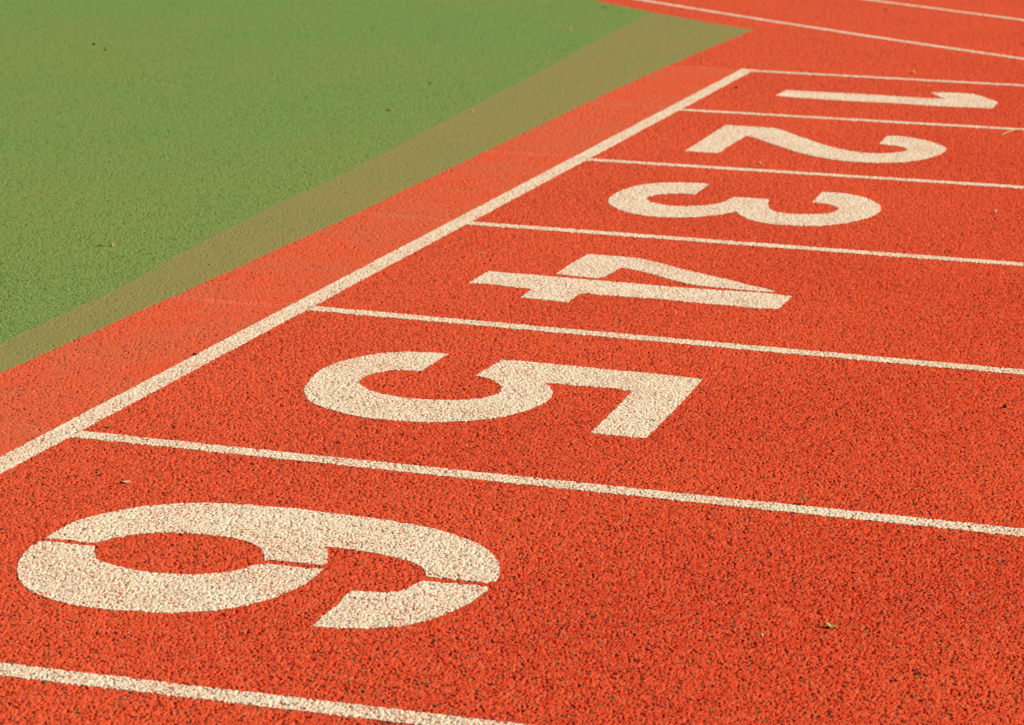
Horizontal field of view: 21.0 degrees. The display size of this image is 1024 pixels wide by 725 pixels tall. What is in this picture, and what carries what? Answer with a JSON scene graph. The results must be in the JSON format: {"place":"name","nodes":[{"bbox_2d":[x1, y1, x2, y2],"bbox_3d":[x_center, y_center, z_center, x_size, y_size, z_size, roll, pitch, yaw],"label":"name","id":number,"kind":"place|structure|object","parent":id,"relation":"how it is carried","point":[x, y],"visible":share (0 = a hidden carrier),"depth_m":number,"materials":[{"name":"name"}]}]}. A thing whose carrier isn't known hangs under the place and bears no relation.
{"place":"outdoors","nodes":[
{"label":"outdoors","id":0,"kind":"place"},
{"bbox_2d":[0,0,651,343],"bbox_3d":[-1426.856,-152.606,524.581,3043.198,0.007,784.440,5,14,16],"label":"green ground","id":1,"kind":"structure","parent":0,"point":[207,119],"depth_m":9.69,"materials":[{"name":"plant"}]},
{"bbox_2d":[0,12,752,372],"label":"olive path","id":2,"kind":"structure","parent":0,"point":[652,42],"depth_m":8.44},
{"bbox_2d":[0,0,1023,724],"bbox_3d":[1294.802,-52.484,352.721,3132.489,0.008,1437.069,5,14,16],"label":"running track","id":3,"kind":"structure","parent":0,"point":[928,622],"depth_m":5.11,"materials":[{"name":"red rubber"}]},
{"bbox_2d":[17,502,499,628],"bbox_3d":[-0.403,0.323,4.455,0.771,0.003,0.618,5,14,16],"label":"lane number","id":4,"kind":"object","parent":3,"relation":"on","point":[60,572],"visible":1,"depth_m":4.43,"materials":[{"name":"white paint"}]},
{"bbox_2d":[0,663,524,724],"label":"lane line","id":5,"kind":"object","parent":3,"relation":"on","point":[383,714],"visible":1,"depth_m":3.84,"materials":[{"name":"white paint"}]},
{"bbox_2d":[0,65,739,456],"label":"track apron","id":6,"kind":"object","parent":3,"relation":"on","point":[44,393],"visible":1,"depth_m":6.76,"materials":[{"name":"red rubber"}]},
{"bbox_2d":[0,69,754,473],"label":"start line","id":7,"kind":"object","parent":3,"relation":"on","point":[48,439],"visible":1,"depth_m":6.42,"materials":[{"name":"white paint"}]},
{"bbox_2d":[304,351,701,437],"bbox_3d":[-0.044,0.060,5.613,0.778,0.003,0.590,5,14,16],"label":"lane number","id":8,"kind":"object","parent":3,"relation":"on","point":[650,403],"visible":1,"depth_m":5.60,"materials":[{"name":"white paint"}]},
{"bbox_2d":[37,11,1009,723],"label":"loose grit","id":9,"kind":"object","parent":3,"relation":"on","point":[479,549],"visible":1,"depth_m":5.03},
{"bbox_2d":[69,430,1023,536],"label":"lane line","id":10,"kind":"object","parent":3,"relation":"on","point":[714,500],"visible":1,"depth_m":4.95,"materials":[{"name":"white paint"}]},
{"bbox_2d":[469,254,791,308],"bbox_3d":[0.269,-0.180,6.670,0.756,0.003,0.564,17,21,50],"label":"lane number","id":11,"kind":"object","parent":3,"relation":"on","point":[559,289],"visible":1,"depth_m":6.70,"materials":[{"name":"white paint"}]},
{"bbox_2d":[305,306,1023,374],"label":"lane line","id":12,"kind":"object","parent":3,"relation":"on","point":[690,342],"visible":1,"depth_m":6.11,"materials":[{"name":"white paint"}]},
{"bbox_2d":[608,182,880,226],"bbox_3d":[0.661,-0.451,7.869,0.771,0.003,0.609,5,14,16],"label":"lane number","id":13,"kind":"object","parent":3,"relation":"on","point":[851,207],"visible":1,"depth_m":7.80,"materials":[{"name":"white paint"}]},
{"bbox_2d":[466,221,1023,265],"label":"lane line","id":14,"kind":"object","parent":3,"relation":"on","point":[890,254],"visible":1,"depth_m":7.27,"materials":[{"name":"white paint"}]},
{"bbox_2d":[586,158,1023,188],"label":"lane line","id":15,"kind":"object","parent":3,"relation":"on","point":[821,174],"visible":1,"depth_m":8.43,"materials":[{"name":"white paint"}]},
{"bbox_2d":[686,125,946,162],"bbox_3d":[1.013,-0.709,9.005,0.788,0.003,0.638,5,14,16],"label":"lane number","id":16,"kind":"object","parent":3,"relation":"on","point":[729,135],"visible":1,"depth_m":8.99,"materials":[{"name":"white paint"}]},
{"bbox_2d":[825,621,837,627],"bbox_3d":[0.484,0.399,4.192,0.023,0.008,0.010,22,22,26],"label":"dry leaf","id":17,"kind":"object","parent":3,"relation":"on","point":[830,625],"visible":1,"depth_m":4.19,"materials":[{"name":"yellow plant"}]},
{"bbox_2d":[640,0,1023,59],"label":"bend line","id":18,"kind":"object","parent":3,"relation":"on","point":[836,30],"visible":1,"depth_m":12.35,"materials":[{"name":"white paint"}]},
{"bbox_2d":[680,109,1023,129],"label":"lane line","id":19,"kind":"object","parent":3,"relation":"on","point":[869,120],"visible":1,"depth_m":9.60,"materials":[{"name":"white paint"}]},
{"bbox_2d":[776,90,997,108],"bbox_3d":[1.405,-0.987,10.233,0.796,0.003,0.413,5,14,16],"label":"lane number","id":20,"kind":"object","parent":3,"relation":"on","point":[961,100],"visible":1,"depth_m":10.16,"materials":[{"name":"white paint"}]},
{"bbox_2d":[753,70,1023,85],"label":"lane line","id":21,"kind":"object","parent":3,"relation":"on","point":[803,73],"visible":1,"depth_m":10.76,"materials":[{"name":"white paint"}]},
{"bbox_2d":[868,0,1023,20],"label":"bend line","id":22,"kind":"object","parent":3,"relation":"on","point":[948,10],"visible":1,"depth_m":13.38,"materials":[{"name":"white paint"}]}
]}

